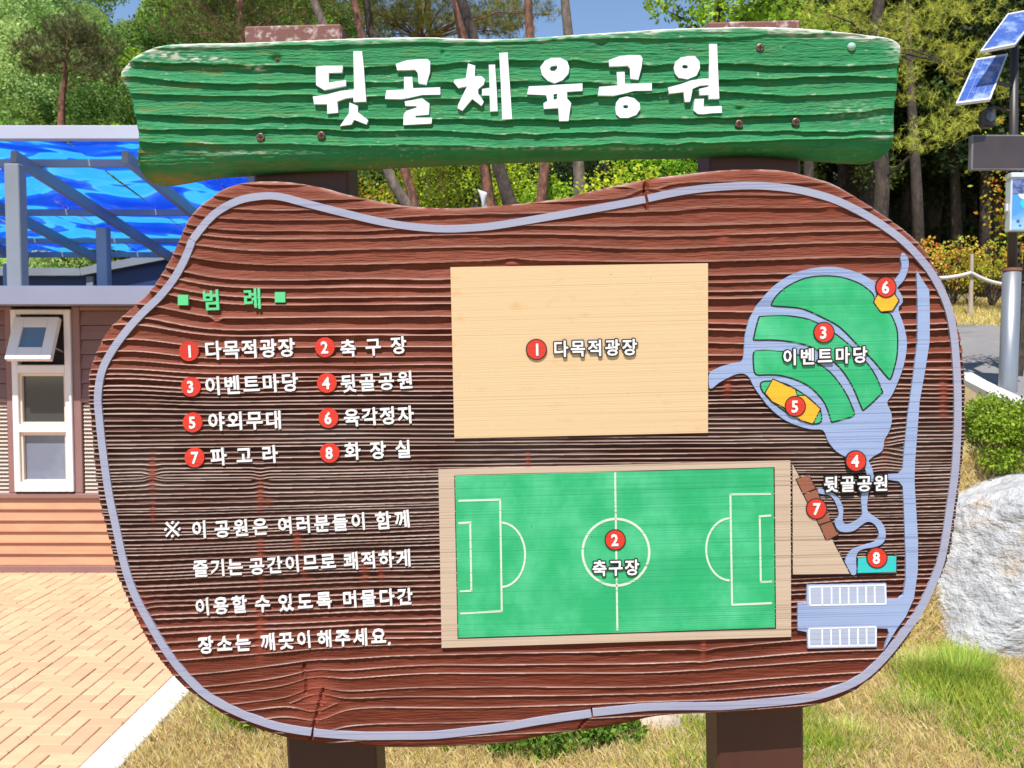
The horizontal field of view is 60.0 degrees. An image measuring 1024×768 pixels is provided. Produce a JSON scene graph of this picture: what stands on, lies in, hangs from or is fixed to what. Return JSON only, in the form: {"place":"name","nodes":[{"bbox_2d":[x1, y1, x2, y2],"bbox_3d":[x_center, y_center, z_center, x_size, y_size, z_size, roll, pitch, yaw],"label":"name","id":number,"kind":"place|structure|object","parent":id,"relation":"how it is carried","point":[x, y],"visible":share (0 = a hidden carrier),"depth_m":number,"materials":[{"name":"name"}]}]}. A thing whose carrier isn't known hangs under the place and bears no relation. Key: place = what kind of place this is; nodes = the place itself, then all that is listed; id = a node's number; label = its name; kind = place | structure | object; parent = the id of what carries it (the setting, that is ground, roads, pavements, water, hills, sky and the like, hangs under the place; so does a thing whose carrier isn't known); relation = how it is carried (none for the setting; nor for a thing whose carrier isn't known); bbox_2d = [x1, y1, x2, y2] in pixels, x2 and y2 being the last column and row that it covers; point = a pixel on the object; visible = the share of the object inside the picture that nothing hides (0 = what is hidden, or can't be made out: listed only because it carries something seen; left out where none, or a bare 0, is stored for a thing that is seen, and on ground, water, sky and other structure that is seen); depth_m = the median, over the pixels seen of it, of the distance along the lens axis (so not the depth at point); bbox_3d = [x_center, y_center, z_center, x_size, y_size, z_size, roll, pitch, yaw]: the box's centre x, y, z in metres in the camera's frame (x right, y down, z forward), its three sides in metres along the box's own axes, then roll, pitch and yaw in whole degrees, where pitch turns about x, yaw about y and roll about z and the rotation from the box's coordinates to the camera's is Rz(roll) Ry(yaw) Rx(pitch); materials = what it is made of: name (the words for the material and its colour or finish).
{"place":"outdoors","nodes":[
{"label":"outdoors","id":0,"kind":"place"},
{"bbox_2d":[0,573,172,767],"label":"plaza","id":1,"kind":"structure","parent":0,"point":[93,690],"depth_m":5.14,"materials":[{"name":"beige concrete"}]},
{"bbox_2d":[0,286,153,573],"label":"toilet hut","id":2,"kind":"object","parent":1,"relation":"on","point":[51,515],"visible":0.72,"depth_m":7.22,"materials":[{"name":"brown"}]},
{"bbox_2d":[4,309,75,491],"bbox_3d":[-3.808,0.141,7.130,0.481,1.481,0.277,0,3,0],"label":"window","id":3,"kind":"structure","parent":2,"relation":"in","point":[39,348],"depth_m":7.21,"materials":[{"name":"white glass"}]},
{"bbox_2d":[71,0,759,47],"label":"sky","id":4,"kind":"structure","parent":0,"point":[587,16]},
{"bbox_2d":[110,112,1023,767],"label":"ground","id":5,"kind":"structure","parent":0,"point":[968,442],"depth_m":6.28,"materials":[{"name":"green plant"}]},
{"bbox_2d":[0,0,63,124],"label":"broadleaf tree","id":6,"kind":"object","parent":5,"relation":"on","point":[6,32],"visible":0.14,"depth_m":29.43,"materials":[{"name":"green plant"}]},
{"bbox_2d":[0,0,73,81],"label":"broadleaf tree","id":7,"kind":"object","parent":5,"relation":"on","point":[54,9],"visible":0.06,"depth_m":36.30,"materials":[{"name":"green plant"}]},
{"bbox_2d":[18,0,74,27],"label":"broadleaf tree","id":8,"kind":"object","parent":5,"relation":"on","point":[58,3],"visible":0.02,"depth_m":42.00,"materials":[{"name":"green plant"}]},
{"bbox_2d":[0,184,114,267],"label":"broadleaf tree","id":9,"kind":"object","parent":5,"relation":"on","point":[48,262],"visible":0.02,"depth_m":18.39,"materials":[{"name":"green plant"}]},
{"bbox_2d":[0,109,114,267],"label":"broadleaf tree","id":10,"kind":"object","parent":5,"relation":"on","point":[7,121],"depth_m":24.01,"materials":[{"name":"green plant"}]},
{"bbox_2d":[0,93,117,149],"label":"broadleaf tree","id":11,"kind":"object","parent":5,"relation":"on","point":[25,115],"visible":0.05,"depth_m":27.79,"materials":[{"name":"green plant"}]},
{"bbox_2d":[0,34,125,147],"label":"broadleaf tree","id":12,"kind":"object","parent":5,"relation":"on","point":[45,88],"visible":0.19,"depth_m":29.17,"materials":[{"name":"green plant"}]},
{"bbox_2d":[0,7,126,85],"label":"broadleaf tree","id":13,"kind":"object","parent":5,"relation":"on","point":[31,17],"visible":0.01,"depth_m":35.29,"materials":[{"name":"green plant"}]},
{"bbox_2d":[4,7,129,267],"bbox_3d":[-9.288,-3.320,19.060,2.577,9.116,2.032,0,3,0],"label":"pine tree","id":14,"kind":"object","parent":5,"relation":"on","point":[68,33],"visible":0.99,"depth_m":18.56,"materials":[{"name":"green plant"}]},
{"bbox_2d":[46,0,109,29],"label":"broadleaf tree","id":15,"kind":"object","parent":5,"relation":"on","point":[96,14],"visible":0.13,"depth_m":49.29,"materials":[{"name":"green plant"}]},
{"bbox_2d":[0,250,173,285],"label":"roof","id":16,"kind":"structure","parent":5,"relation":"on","point":[141,272],"depth_m":12.91,"materials":[{"name":"grey paint"}]},
{"bbox_2d":[63,0,129,24],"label":"broadleaf tree","id":17,"kind":"object","parent":5,"relation":"on","point":[102,3],"visible":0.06,"depth_m":51.76,"materials":[{"name":"green plant"}]},
{"bbox_2d":[90,17,131,50],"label":"broadleaf tree","id":18,"kind":"object","parent":5,"relation":"on","point":[109,24],"visible":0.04,"depth_m":48.35,"materials":[{"name":"green plant"}]},
{"bbox_2d":[57,15,170,124],"bbox_3d":[-13.335,-9.037,31.124,4.716,7.738,4.622,-1,3,-29],"label":"broadleaf tree","id":19,"kind":"object","parent":5,"relation":"on","point":[132,55],"visible":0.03,"depth_m":30.39,"materials":[{"name":"green plant"}]},
{"bbox_2d":[49,10,192,170],"bbox_3d":[-11.397,-7.076,27.694,5.272,8.244,4.371,0,3,-1],"label":"broadleaf tree","id":20,"kind":"object","parent":5,"relation":"on","point":[93,109],"visible":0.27,"depth_m":26.32,"materials":[{"name":"green plant"}]},
{"bbox_2d":[0,125,254,285],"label":"pergola","id":21,"kind":"object","parent":5,"relation":"on","point":[50,166],"visible":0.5,"depth_m":9.23,"materials":[{"name":"blue paint"}]},
{"bbox_2d":[79,676,189,767],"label":"kerb","id":22,"kind":"structure","parent":5,"relation":"on","point":[118,743],"depth_m":4.28,"materials":[{"name":"concrete"}]},
{"bbox_2d":[57,172,221,267],"bbox_3d":[-7.926,-1.993,19.774,4.200,6.566,3.481,-2,3,-37],"label":"broadleaf tree","id":23,"kind":"object","parent":5,"relation":"on","point":[80,264],"visible":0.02,"depth_m":18.75,"materials":[{"name":"green plant"}]},
{"bbox_2d":[117,13,184,124],"bbox_3d":[-10.991,-8.741,30.764,4.909,8.055,4.812,0,3,-9],"label":"broadleaf tree","id":24,"kind":"object","parent":5,"relation":"on","point":[147,34],"depth_m":29.85,"materials":[{"name":"green plant"}]},
{"bbox_2d":[120,0,235,51],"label":"broadleaf tree","id":25,"kind":"object","parent":5,"relation":"on","point":[150,4],"visible":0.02,"depth_m":35.36,"materials":[{"name":"green plant"}]},
{"bbox_2d":[142,0,303,51],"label":"broadleaf tree","id":26,"kind":"object","parent":5,"relation":"on","point":[194,36],"visible":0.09,"depth_m":30.85,"materials":[{"name":"green plant"}]},
{"bbox_2d":[155,0,304,40],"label":"broadleaf tree","id":27,"kind":"object","parent":5,"relation":"on","point":[164,10],"visible":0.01,"depth_m":34.47,"materials":[{"name":"green plant"}]},
{"bbox_2d":[144,0,337,43],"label":"pine tree","id":28,"kind":"object","parent":5,"relation":"on","point":[240,27],"visible":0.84,"depth_m":15.54,"materials":[{"name":"green plant"}]},
{"bbox_2d":[213,0,336,33],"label":"broadleaf tree","id":29,"kind":"object","parent":5,"relation":"on","point":[326,17],"visible":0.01,"depth_m":34.77,"materials":[{"name":"green plant"}]},
{"bbox_2d":[258,0,378,38],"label":"broadleaf tree","id":30,"kind":"object","parent":5,"relation":"on","point":[331,11],"visible":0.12,"depth_m":36.10,"materials":[{"name":"green plant"}]},
{"bbox_2d":[269,0,379,38],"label":"broadleaf tree","id":31,"kind":"object","parent":5,"relation":"on","point":[353,37],"depth_m":43.65,"materials":[{"name":"green plant"}]},
{"bbox_2d":[310,0,414,206],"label":"pine tree","id":32,"kind":"object","parent":5,"relation":"on","point":[400,194],"visible":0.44,"depth_m":12.81,"materials":[{"name":"brown plant"}]},
{"bbox_2d":[357,170,389,199],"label":"broadleaf tree","id":33,"kind":"object","parent":5,"relation":"on","point":[365,175],"visible":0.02,"depth_m":27.32,"materials":[{"name":"green plant"}]},
{"bbox_2d":[358,174,406,203],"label":"young tree","id":34,"kind":"object","parent":5,"relation":"on","point":[368,182],"visible":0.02,"depth_m":14.55,"materials":[{"name":"green plant"}]},
{"bbox_2d":[350,0,419,206],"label":"pine tree","id":35,"kind":"object","parent":5,"relation":"on","point":[406,178],"visible":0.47,"depth_m":14.00,"materials":[{"name":"red plant"}]},
{"bbox_2d":[371,165,472,207],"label":"broadleaf tree","id":36,"kind":"object","parent":5,"relation":"on","point":[389,198],"visible":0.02,"depth_m":26.29,"materials":[{"name":"green plant"}]},
{"bbox_2d":[363,0,481,206],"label":"pine tree","id":37,"kind":"object","parent":5,"relation":"on","point":[371,32],"visible":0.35,"depth_m":15.19,"materials":[{"name":"brown plant"}]},
{"bbox_2d":[426,4,447,207],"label":"pine tree","id":38,"kind":"object","parent":5,"relation":"on","point":[440,188],"visible":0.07,"depth_m":17.78,"materials":[{"name":"red plant"}]},
{"bbox_2d":[318,0,561,199],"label":"pine tree","id":39,"kind":"object","parent":5,"relation":"on","point":[416,19],"visible":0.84,"depth_m":16.56,"materials":[{"name":"green plant"}]},
{"bbox_2d":[368,163,520,207],"bbox_3d":[-1.261,-1.932,15.873,3.006,5.532,2.320,0,3,0],"label":"young tree","id":40,"kind":"object","parent":5,"relation":"on","point":[433,189],"visible":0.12,"depth_m":15.64,"materials":[{"name":"green plant"}]},
{"bbox_2d":[395,164,517,207],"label":"broadleaf tree","id":41,"kind":"object","parent":5,"relation":"on","point":[452,180],"visible":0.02,"depth_m":25.49,"materials":[{"name":"green plant"}]},
{"bbox_2d":[419,165,521,207],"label":"broadleaf tree","id":42,"kind":"object","parent":5,"relation":"on","point":[465,196],"visible":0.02,"depth_m":20.50,"materials":[{"name":"green plant"}]},
{"bbox_2d":[452,0,494,205],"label":"pine tree","id":43,"kind":"object","parent":5,"relation":"on","point":[486,179],"visible":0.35,"depth_m":13.00,"materials":[{"name":"red plant"}]},
{"bbox_2d":[456,0,516,204],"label":"pine tree","id":44,"kind":"object","parent":5,"relation":"on","point":[507,195],"visible":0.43,"depth_m":12.20,"materials":[{"name":"brown plant"}]},
{"bbox_2d":[453,163,566,205],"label":"young tree","id":45,"kind":"object","parent":5,"relation":"on","point":[516,172],"visible":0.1,"depth_m":14.26,"materials":[{"name":"green plant"}]},
{"bbox_2d":[485,736,542,761],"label":"grass tuft","id":46,"kind":"object","parent":5,"relation":"on","point":[512,749],"visible":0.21,"depth_m":4.05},
{"bbox_2d":[89,20,964,767],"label":"park map sign","id":47,"kind":"object","parent":5,"relation":"on","point":[373,478],"visible":1,"depth_m":1.83,"materials":[{"name":"brown paint"}]},
{"bbox_2d":[487,731,580,761],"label":"weed clump","id":48,"kind":"object","parent":5,"relation":"on","point":[550,740],"visible":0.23,"depth_m":4.04,"materials":[{"name":"green plant"}]},
{"bbox_2d":[524,0,549,201],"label":"pine tree","id":49,"kind":"object","parent":5,"relation":"on","point":[542,187],"visible":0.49,"depth_m":13.20,"materials":[{"name":"red plant"}]},
{"bbox_2d":[508,161,573,201],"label":"broadleaf tree","id":50,"kind":"object","parent":5,"relation":"on","point":[559,170],"visible":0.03,"depth_m":25.79,"materials":[{"name":"green plant"}]},
{"bbox_2d":[513,173,573,203],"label":"young tree","id":51,"kind":"object","parent":5,"relation":"on","point":[554,190],"visible":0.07,"depth_m":13.79,"materials":[{"name":"green plant"}]},
{"bbox_2d":[509,161,603,200],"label":"broadleaf tree","id":52,"kind":"object","parent":5,"relation":"on","point":[522,165],"visible":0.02,"depth_m":27.21,"materials":[{"name":"green plant"}]},
{"bbox_2d":[560,0,585,195],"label":"pine tree","id":53,"kind":"object","parent":5,"relation":"on","point":[578,171],"visible":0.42,"depth_m":12.59,"materials":[{"name":"brown plant"}]},
{"bbox_2d":[570,720,647,755],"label":"weed clump","id":54,"kind":"object","parent":5,"relation":"on","point":[605,733],"visible":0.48,"depth_m":4.13,"materials":[{"name":"green plant"}]},
{"bbox_2d":[555,159,664,198],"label":"broadleaf tree","id":55,"kind":"object","parent":5,"relation":"on","point":[605,167],"visible":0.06,"depth_m":21.21,"materials":[{"name":"green plant"}]},
{"bbox_2d":[573,159,670,196],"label":"young tree","id":56,"kind":"object","parent":5,"relation":"on","point":[618,179],"visible":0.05,"depth_m":11.21,"materials":[{"name":"green plant"}]},
{"bbox_2d":[585,160,669,188],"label":"broadleaf tree","id":57,"kind":"object","parent":5,"relation":"on","point":[600,170],"visible":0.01,"depth_m":21.70,"materials":[{"name":"green plant"}]},
{"bbox_2d":[599,159,697,183],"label":"young tree","id":58,"kind":"object","parent":5,"relation":"on","point":[679,162],"visible":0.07,"depth_m":11.90,"materials":[{"name":"green plant"}]},
{"bbox_2d":[640,714,680,732],"bbox_3d":[0.712,1.679,4.349,0.254,0.118,0.178,0,3,0],"label":"stone","id":59,"kind":"object","parent":5,"relation":"on","point":[666,719],"visible":0.3,"depth_m":4.32,"materials":[{"name":"stone"}]},
{"bbox_2d":[628,159,697,178],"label":"broadleaf tree","id":60,"kind":"object","parent":5,"relation":"on","point":[678,171],"visible":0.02,"depth_m":21.12,"materials":[{"name":"green plant"}]},
{"bbox_2d":[642,0,859,33],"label":"broadleaf tree","id":61,"kind":"object","parent":5,"relation":"on","point":[719,9],"visible":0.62,"depth_m":14.25,"materials":[{"name":"green plant"}]},
{"bbox_2d":[746,0,813,177],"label":"pine tree","id":62,"kind":"object","parent":5,"relation":"on","point":[808,168],"visible":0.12,"depth_m":17.74,"materials":[{"name":"brown plant"}]},
{"bbox_2d":[758,10,850,190],"bbox_3d":[7.008,-6.603,19.355,4.389,9.518,3.753,-1,3,-12],"label":"pine tree","id":63,"kind":"object","parent":5,"relation":"on","point":[841,175],"visible":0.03,"depth_m":19.73,"materials":[{"name":"brown plant"}]},
{"bbox_2d":[808,711,892,749],"bbox_3d":[1.618,1.658,4.229,0.386,0.115,0.420,0,3,0],"label":"grass tuft","id":64,"kind":"object","parent":5,"relation":"on","point":[851,727],"visible":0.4,"depth_m":4.27,"materials":[{"name":"plant"}]},
{"bbox_2d":[755,0,977,198],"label":"broadleaf tree","id":65,"kind":"object","parent":5,"relation":"on","point":[830,171],"visible":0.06,"depth_m":19.51,"materials":[{"name":"green plant"}]},
{"bbox_2d":[796,0,945,207],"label":"pine tree","id":66,"kind":"object","parent":5,"relation":"on","point":[868,195],"visible":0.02,"depth_m":18.75,"materials":[{"name":"brown plant"}]},
{"bbox_2d":[767,0,994,200],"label":"broadleaf tree","id":67,"kind":"object","parent":5,"relation":"on","point":[864,179],"visible":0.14,"depth_m":17.96,"materials":[{"name":"green plant"}]},
{"bbox_2d":[783,0,981,198],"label":"broadleaf tree","id":68,"kind":"object","parent":5,"relation":"on","point":[851,189],"visible":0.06,"depth_m":18.24,"materials":[{"name":"green plant"}]},
{"bbox_2d":[891,173,899,225],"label":"pine tree","id":69,"kind":"object","parent":5,"relation":"on","point":[895,209],"depth_m":21.74,"materials":[{"name":"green plant"}]},
{"bbox_2d":[781,0,1018,217],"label":"pine tree","id":70,"kind":"object","parent":5,"relation":"on","point":[882,172],"visible":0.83,"depth_m":12.14,"materials":[{"name":"green plant"}]},
{"bbox_2d":[888,204,933,264],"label":"undergrowth bush","id":71,"kind":"object","parent":5,"relation":"on","point":[899,222],"visible":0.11,"depth_m":20.04,"materials":[{"name":"green plant"}]},
{"bbox_2d":[867,0,964,293],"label":"pine tree","id":72,"kind":"object","parent":5,"relation":"on","point":[955,213],"visible":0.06,"depth_m":18.77,"materials":[{"name":"brown plant"}]},
{"bbox_2d":[867,680,964,724],"bbox_3d":[2.061,1.635,4.529,0.487,0.133,0.477,0,3,0],"label":"grass tuft","id":73,"kind":"object","parent":5,"relation":"on","point":[911,697],"visible":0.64,"depth_m":4.54,"materials":[{"name":"plant"}]},
{"bbox_2d":[886,642,958,683],"bbox_3d":[2.327,1.579,5.045,0.533,0.191,0.499,-1,3,-20],"label":"grass tuft","id":74,"kind":"object","parent":5,"relation":"on","point":[896,657],"visible":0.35,"depth_m":5.07,"materials":[{"name":"plant"}]},
{"bbox_2d":[858,0,995,249],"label":"pine tree","id":75,"kind":"object","parent":5,"relation":"on","point":[918,234],"visible":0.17,"depth_m":17.26,"materials":[{"name":"brown plant"}]},
{"bbox_2d":[908,226,950,271],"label":"undergrowth bush","id":76,"kind":"object","parent":5,"relation":"on","point":[943,233],"visible":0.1,"depth_m":19.93,"materials":[{"name":"green plant"}]},
{"bbox_2d":[867,2,1004,234],"bbox_3d":[9.184,-5.627,20.440,4.878,7.138,4.554,2,3,33],"label":"broadleaf tree","id":77,"kind":"object","parent":5,"relation":"on","point":[902,192],"visible":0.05,"depth_m":20.40,"materials":[{"name":"green plant"}]},
{"bbox_2d":[918,235,966,286],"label":"shrub","id":78,"kind":"object","parent":5,"relation":"on","point":[931,241],"visible":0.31,"depth_m":16.70,"materials":[{"name":"yellow plant"}]},
{"bbox_2d":[941,178,950,273],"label":"pine tree","id":79,"kind":"object","parent":5,"relation":"on","point":[945,210],"visible":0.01,"depth_m":20.77,"materials":[{"name":"brown plant"}]},
{"bbox_2d":[926,212,977,286],"bbox_3d":[9.808,-2.951,20.028,1.492,1.769,1.316,1,3,20],"label":"undergrowth bush","id":80,"kind":"object","parent":5,"relation":"on","point":[969,217],"visible":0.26,"depth_m":19.80,"materials":[{"name":"green plant"}]},
{"bbox_2d":[894,0,1023,293],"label":"broadleaf tree","id":81,"kind":"object","parent":5,"relation":"on","point":[936,163],"visible":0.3,"depth_m":17.97,"materials":[{"name":"green plant"}]},
{"bbox_2d":[894,0,1023,274],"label":"broadleaf tree","id":82,"kind":"object","parent":5,"relation":"on","point":[932,216],"visible":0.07,"depth_m":18.52,"materials":[{"name":"green plant"}]},
{"bbox_2d":[925,234,992,304],"bbox_3d":[8.172,-2.092,16.402,1.357,1.265,0.918,1,3,21],"label":"shrub","id":83,"kind":"object","parent":5,"relation":"on","point":[953,299],"visible":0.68,"depth_m":16.38,"materials":[{"name":"yellow plant"}]},
{"bbox_2d":[908,638,1013,688],"bbox_3d":[2.465,1.560,4.886,0.581,0.231,0.627,0,3,0],"label":"grass tuft","id":84,"kind":"object","parent":5,"relation":"on","point":[968,660],"visible":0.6,"depth_m":4.91,"materials":[{"name":"plant"}]},
{"bbox_2d":[927,634,1003,672],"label":"grass tuft","id":85,"kind":"object","parent":5,"relation":"on","point":[976,650],"visible":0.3,"depth_m":5.18,"materials":[{"name":"plant"}]},
{"bbox_2d":[910,0,1023,212],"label":"broadleaf tree","id":86,"kind":"object","parent":5,"relation":"on","point":[964,196],"visible":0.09,"depth_m":19.59,"materials":[{"name":"green plant"}]},
{"bbox_2d":[939,254,1001,314],"bbox_3d":[7.479,-1.627,15.423,3.552,1.256,0.129,0,3,0],"label":"rope fence","id":87,"kind":"object","parent":5,"relation":"on","point":[972,273],"visible":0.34,"depth_m":15.38,"materials":[{"name":"fabric"}]},
{"bbox_2d":[965,178,976,242],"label":"broadleaf tree","id":88,"kind":"object","parent":5,"relation":"on","point":[971,210],"depth_m":24.05,"materials":[{"name":"green plant"}]},
{"bbox_2d":[936,208,1006,289],"bbox_3d":[10.124,-2.918,19.337,1.728,2.000,1.584,0,3,0],"label":"undergrowth bush","id":89,"kind":"object","parent":5,"relation":"on","point":[963,233],"visible":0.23,"depth_m":19.20,"materials":[{"name":"green plant"}]},
{"bbox_2d":[943,250,1005,302],"bbox_3d":[8.620,-1.997,16.679,1.195,1.038,1.064,0,3,0],"label":"shrub","id":90,"kind":"object","parent":5,"relation":"on","point":[977,284],"visible":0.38,"depth_m":16.57,"materials":[{"name":"green plant"}]},
{"bbox_2d":[951,295,1000,325],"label":"verge grass","id":91,"kind":"structure","parent":5,"relation":"on","point":[984,313],"depth_m":15.59,"materials":[{"name":"plant"}]},
{"bbox_2d":[935,471,1023,658],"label":"boulder","id":92,"kind":"object","parent":5,"relation":"on","point":[981,580],"visible":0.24,"depth_m":5.54,"materials":[{"name":"white stone"}]},
{"bbox_2d":[977,12,990,297],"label":"pine tree","id":93,"kind":"object","parent":5,"relation":"on","point":[984,236],"visible":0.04,"depth_m":18.28,"materials":[{"name":"brown plant"}]},
{"bbox_2d":[955,10,1023,392],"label":"solar display pole","id":94,"kind":"object","parent":5,"relation":"on","point":[995,152],"visible":0.98,"depth_m":7.85,"materials":[{"name":"metal"}]},
{"bbox_2d":[961,238,1022,305],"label":"shrub","id":95,"kind":"object","parent":5,"relation":"on","point":[991,295],"visible":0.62,"depth_m":16.09,"materials":[{"name":"yellow plant"}]},
{"bbox_2d":[963,369,1023,405],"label":"road kerb","id":96,"kind":"structure","parent":5,"relation":"on","point":[973,382],"depth_m":8.11,"materials":[{"name":"concrete"}]},
{"bbox_2d":[964,390,1023,474],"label":"boxwood bush","id":97,"kind":"object","parent":5,"relation":"on","point":[1004,422],"visible":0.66,"depth_m":6.13,"materials":[{"name":"green plant"}]},
{"bbox_2d":[964,222,1023,290],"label":"undergrowth bush","id":98,"kind":"object","parent":5,"relation":"on","point":[974,230],"visible":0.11,"depth_m":18.80,"materials":[{"name":"green plant"}]},
{"bbox_2d":[965,103,1023,375],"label":"climbing plant","id":99,"kind":"object","parent":5,"relation":"on","point":[1021,335],"visible":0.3,"depth_m":8.96,"materials":[{"name":"green plant"}]},
{"bbox_2d":[976,5,1023,258],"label":"broadleaf tree","id":100,"kind":"object","parent":5,"relation":"on","point":[978,200],"visible":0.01,"depth_m":20.05,"materials":[{"name":"green plant"}]},
{"bbox_2d":[957,324,1023,397],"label":"road","id":101,"kind":"structure","parent":0,"point":[980,344],"depth_m":10.83,"materials":[{"name":"asphalt"}]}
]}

